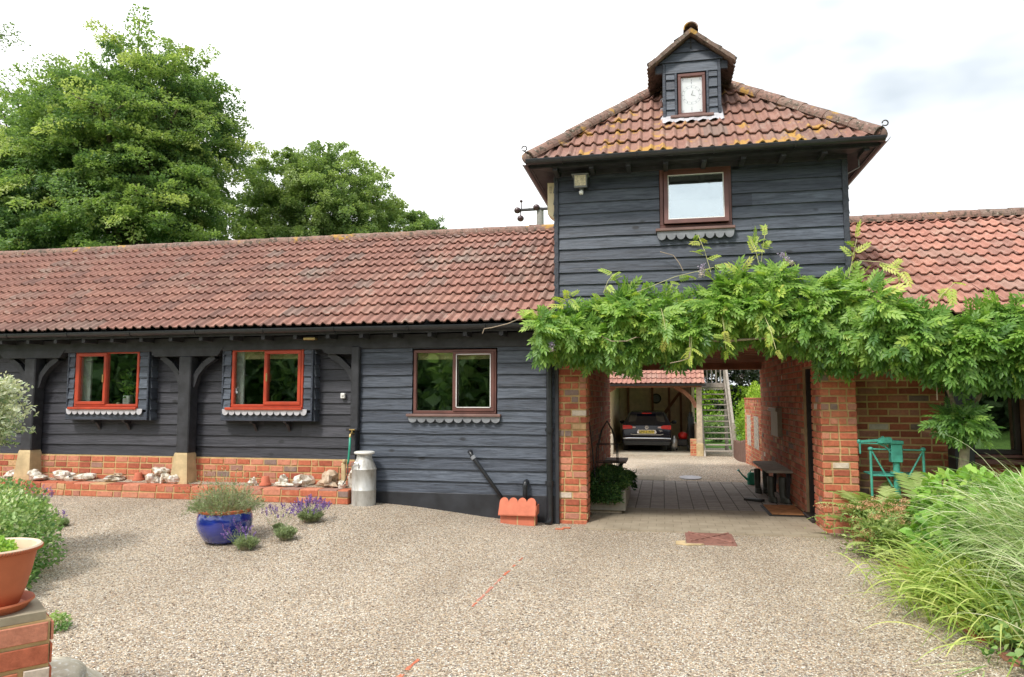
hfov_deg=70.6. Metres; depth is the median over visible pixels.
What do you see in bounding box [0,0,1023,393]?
sky
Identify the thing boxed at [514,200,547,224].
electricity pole
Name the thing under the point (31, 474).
rock
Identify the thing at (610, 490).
stone trough
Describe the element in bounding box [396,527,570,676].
brick strip
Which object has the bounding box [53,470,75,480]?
rock
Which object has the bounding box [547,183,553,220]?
alarm box
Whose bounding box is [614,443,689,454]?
garage floor
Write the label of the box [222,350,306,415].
window
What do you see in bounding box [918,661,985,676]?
fallen blade
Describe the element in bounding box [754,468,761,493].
welly boot
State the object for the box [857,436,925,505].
sack scale
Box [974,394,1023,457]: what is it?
window
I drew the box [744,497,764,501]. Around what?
boot scraper
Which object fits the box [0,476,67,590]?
shrub
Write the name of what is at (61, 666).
boulder
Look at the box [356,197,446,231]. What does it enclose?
oak tree
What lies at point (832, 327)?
wisteria
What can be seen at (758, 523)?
threshold slab
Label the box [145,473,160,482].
rock
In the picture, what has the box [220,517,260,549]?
lavender
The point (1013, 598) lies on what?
tall grass
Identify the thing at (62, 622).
weed
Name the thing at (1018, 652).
ground cover
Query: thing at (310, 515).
lavender
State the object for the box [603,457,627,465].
plank bench
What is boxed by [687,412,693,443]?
garden tools
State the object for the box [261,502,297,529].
lavender
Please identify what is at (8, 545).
pot seedlings
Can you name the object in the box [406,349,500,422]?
window
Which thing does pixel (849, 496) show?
fern
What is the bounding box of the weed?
[49,609,72,633]
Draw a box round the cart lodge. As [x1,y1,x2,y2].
[610,370,705,455]
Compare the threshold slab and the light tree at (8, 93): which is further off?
the light tree at (8, 93)
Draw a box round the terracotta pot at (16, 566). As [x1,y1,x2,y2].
[0,537,43,615]
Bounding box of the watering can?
[737,469,754,484]
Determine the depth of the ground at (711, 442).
28.54 m
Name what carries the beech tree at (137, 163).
on the ground at (711, 442)
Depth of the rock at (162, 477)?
8.93 m
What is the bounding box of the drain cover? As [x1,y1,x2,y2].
[498,497,538,525]
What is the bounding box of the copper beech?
[694,370,759,414]
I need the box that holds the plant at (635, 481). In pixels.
[631,469,637,490]
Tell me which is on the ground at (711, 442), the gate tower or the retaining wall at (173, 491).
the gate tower
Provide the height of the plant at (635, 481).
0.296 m
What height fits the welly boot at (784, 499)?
0.331 m
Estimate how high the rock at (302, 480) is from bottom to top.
0.163 m
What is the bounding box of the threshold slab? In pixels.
[584,507,832,537]
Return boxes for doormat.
[760,504,804,516]
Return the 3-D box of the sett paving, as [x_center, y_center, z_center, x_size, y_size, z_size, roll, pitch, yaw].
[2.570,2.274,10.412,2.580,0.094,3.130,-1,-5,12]
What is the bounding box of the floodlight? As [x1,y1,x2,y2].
[571,173,589,194]
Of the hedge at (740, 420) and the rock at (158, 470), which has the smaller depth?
the rock at (158, 470)
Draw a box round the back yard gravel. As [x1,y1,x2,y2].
[611,446,762,482]
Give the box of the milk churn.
[351,451,376,505]
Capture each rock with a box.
[3,469,14,477]
[27,469,41,479]
[32,474,48,480]
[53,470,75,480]
[73,473,95,480]
[103,475,125,481]
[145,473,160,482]
[152,467,170,474]
[160,473,169,483]
[164,474,178,483]
[247,477,257,484]
[274,482,292,485]
[278,474,287,486]
[292,474,315,486]
[316,470,337,487]
[338,480,345,488]
[347,468,351,486]
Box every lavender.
[29,485,53,506]
[53,509,69,525]
[178,466,265,517]
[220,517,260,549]
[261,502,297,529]
[273,525,297,540]
[290,494,331,522]
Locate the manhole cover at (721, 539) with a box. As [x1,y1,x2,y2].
[685,531,736,545]
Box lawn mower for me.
[676,424,688,450]
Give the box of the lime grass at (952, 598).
[827,518,1023,676]
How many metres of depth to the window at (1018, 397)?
7.48 m
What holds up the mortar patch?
on the gravel courtyard
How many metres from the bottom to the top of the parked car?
1.299 m
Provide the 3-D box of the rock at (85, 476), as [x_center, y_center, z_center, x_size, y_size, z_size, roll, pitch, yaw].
[-5.454,1.767,9.229,0.269,0.104,0.187,3,-5,-29]
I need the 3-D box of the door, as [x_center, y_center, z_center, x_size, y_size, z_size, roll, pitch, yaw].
[3.449,1.209,8.231,0.220,1.740,0.570,-1,-5,12]
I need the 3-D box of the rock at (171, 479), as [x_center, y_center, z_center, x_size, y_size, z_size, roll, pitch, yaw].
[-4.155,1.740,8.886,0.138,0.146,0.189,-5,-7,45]
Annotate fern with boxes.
[808,481,909,534]
[831,509,919,553]
[854,470,939,529]
[871,526,974,563]
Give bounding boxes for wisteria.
[482,220,1023,480]
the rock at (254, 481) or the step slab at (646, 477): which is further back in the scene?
the step slab at (646, 477)
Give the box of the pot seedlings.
[0,535,18,551]
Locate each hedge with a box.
[694,382,753,424]
[734,381,760,440]
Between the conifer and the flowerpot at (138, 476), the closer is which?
the flowerpot at (138, 476)
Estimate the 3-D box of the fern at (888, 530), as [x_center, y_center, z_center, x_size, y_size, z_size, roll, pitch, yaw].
[3.375,1.702,5.842,0.905,0.325,0.929,-1,-5,12]
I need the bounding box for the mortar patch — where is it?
[676,540,703,545]
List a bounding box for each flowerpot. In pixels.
[132,472,143,480]
[259,476,271,485]
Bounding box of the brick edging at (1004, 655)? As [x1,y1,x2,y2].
[851,532,1021,666]
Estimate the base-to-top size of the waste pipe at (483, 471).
0.610 m
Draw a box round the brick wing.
[849,207,1023,507]
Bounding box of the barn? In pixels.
[0,224,559,524]
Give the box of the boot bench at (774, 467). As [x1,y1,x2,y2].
[752,461,792,497]
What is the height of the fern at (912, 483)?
0.607 m
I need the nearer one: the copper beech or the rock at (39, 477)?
the rock at (39, 477)
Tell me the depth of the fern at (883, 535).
6.23 m
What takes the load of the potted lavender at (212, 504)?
in the plant pot at (209, 529)
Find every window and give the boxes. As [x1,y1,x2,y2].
[66,352,141,414]
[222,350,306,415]
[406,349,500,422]
[656,166,735,239]
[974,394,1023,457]
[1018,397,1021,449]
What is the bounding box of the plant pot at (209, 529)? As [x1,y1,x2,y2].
[196,505,252,544]
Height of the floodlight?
0.241 m
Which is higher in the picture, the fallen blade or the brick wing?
the brick wing
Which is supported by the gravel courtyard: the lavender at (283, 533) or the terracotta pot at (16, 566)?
the lavender at (283, 533)
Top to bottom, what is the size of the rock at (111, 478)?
0.096 m
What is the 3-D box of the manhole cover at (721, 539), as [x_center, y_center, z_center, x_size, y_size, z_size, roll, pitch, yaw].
[1.935,1.959,7.070,0.460,0.054,0.560,-1,-5,12]
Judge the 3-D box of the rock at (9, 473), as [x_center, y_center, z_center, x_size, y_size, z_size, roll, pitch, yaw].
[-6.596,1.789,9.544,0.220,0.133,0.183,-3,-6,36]
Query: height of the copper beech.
9.852 m
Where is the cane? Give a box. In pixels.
[589,422,595,477]
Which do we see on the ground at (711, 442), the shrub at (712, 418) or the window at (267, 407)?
the shrub at (712, 418)
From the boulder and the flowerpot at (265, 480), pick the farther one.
the flowerpot at (265, 480)
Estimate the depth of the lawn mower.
23.50 m
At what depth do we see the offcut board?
8.50 m
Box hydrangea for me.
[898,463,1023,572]
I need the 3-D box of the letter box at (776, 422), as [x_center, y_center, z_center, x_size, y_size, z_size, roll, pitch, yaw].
[3.782,1.195,10.386,0.120,0.400,0.680,-1,-5,12]
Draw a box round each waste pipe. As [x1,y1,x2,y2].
[468,449,502,498]
[522,479,528,500]
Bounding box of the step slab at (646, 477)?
[635,475,664,480]
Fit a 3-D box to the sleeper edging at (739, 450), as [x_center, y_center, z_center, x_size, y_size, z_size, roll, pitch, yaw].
[5.926,2.953,18.639,0.127,0.929,5.166,-1,-5,14]
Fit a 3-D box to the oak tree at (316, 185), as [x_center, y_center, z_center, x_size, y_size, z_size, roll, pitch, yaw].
[-7.662,-1.969,27.935,7.130,12.292,7.553,3,-5,-28]
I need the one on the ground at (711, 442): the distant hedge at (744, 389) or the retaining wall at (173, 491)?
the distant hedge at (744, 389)
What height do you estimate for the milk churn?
0.645 m
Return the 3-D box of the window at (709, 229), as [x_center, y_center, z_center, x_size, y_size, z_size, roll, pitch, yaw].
[2.003,-1.486,7.942,0.845,0.805,0.125,-1,-5,12]
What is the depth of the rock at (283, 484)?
8.57 m
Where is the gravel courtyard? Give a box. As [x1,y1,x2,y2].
[3,494,1023,676]
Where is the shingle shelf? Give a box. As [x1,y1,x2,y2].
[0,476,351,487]
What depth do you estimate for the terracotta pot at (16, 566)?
3.01 m
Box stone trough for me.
[589,463,634,512]
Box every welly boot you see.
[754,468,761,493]
[762,470,768,493]
[767,476,777,502]
[778,477,791,504]
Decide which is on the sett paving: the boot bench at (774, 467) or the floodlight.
the boot bench at (774, 467)
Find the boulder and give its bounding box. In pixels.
[49,656,102,676]
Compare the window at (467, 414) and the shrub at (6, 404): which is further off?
the window at (467, 414)
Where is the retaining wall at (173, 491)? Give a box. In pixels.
[1,479,351,504]
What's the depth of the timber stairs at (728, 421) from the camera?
22.63 m
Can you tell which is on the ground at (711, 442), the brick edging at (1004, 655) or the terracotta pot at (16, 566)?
the brick edging at (1004, 655)
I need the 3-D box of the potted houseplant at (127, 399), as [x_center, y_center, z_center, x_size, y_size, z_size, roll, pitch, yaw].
[-4.944,0.617,9.347,0.329,0.486,0.170,-1,-5,12]
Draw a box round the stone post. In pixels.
[610,434,613,453]
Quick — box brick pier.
[0,588,53,676]
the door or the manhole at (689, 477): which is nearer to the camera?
the door
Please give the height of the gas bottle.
0.410 m
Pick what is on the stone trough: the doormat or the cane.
the cane
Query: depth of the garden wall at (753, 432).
14.72 m
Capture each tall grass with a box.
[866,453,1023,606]
[929,502,1023,656]
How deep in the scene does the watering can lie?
11.43 m
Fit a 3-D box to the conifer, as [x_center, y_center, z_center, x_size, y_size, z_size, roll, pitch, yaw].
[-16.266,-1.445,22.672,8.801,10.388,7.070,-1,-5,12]
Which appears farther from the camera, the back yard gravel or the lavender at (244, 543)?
the back yard gravel
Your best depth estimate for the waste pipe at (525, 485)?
7.97 m
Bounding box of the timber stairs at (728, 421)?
[702,370,735,456]
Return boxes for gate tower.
[520,21,890,533]
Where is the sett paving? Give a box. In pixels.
[627,480,792,511]
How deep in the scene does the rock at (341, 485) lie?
8.42 m
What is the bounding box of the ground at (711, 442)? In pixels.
[705,403,741,448]
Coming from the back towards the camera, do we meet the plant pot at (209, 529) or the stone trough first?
the stone trough
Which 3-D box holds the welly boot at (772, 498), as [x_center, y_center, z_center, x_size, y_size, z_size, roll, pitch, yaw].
[3.431,1.988,9.525,0.094,0.331,0.214,0,-5,-4]
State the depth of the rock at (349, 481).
8.52 m
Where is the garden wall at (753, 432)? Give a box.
[744,398,762,471]
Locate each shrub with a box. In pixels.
[0,371,38,448]
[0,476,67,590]
[703,412,737,441]
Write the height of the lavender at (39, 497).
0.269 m
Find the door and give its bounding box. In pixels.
[803,369,815,522]
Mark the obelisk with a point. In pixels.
(614, 443)
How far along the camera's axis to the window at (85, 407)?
9.28 m
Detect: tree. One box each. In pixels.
[0,3,265,250]
[0,22,30,55]
[0,48,109,139]
[226,140,408,239]
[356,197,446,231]
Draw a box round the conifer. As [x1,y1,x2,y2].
[0,146,99,250]
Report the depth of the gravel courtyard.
4.90 m
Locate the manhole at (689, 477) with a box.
[679,475,701,479]
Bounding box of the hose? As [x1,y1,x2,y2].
[347,437,350,463]
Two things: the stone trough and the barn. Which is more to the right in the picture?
the stone trough
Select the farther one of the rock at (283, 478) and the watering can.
the watering can
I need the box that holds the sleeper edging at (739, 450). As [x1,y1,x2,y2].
[733,440,745,462]
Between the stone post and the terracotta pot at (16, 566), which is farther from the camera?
the stone post
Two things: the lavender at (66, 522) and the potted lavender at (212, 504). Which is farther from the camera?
the lavender at (66, 522)
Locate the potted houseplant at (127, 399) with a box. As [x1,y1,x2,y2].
[116,368,135,403]
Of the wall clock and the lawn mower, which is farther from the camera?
the wall clock
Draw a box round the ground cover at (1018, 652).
[971,596,1023,668]
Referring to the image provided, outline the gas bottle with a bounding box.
[672,436,677,447]
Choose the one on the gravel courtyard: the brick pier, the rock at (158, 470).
the brick pier
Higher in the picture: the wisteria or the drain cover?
the wisteria
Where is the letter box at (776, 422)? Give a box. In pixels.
[767,407,782,436]
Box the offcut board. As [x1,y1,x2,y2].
[341,459,346,480]
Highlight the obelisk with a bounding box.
[595,421,619,475]
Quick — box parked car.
[620,410,676,450]
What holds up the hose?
hanging from the garden tap
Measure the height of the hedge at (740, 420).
2.559 m
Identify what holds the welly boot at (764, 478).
on the sett paving

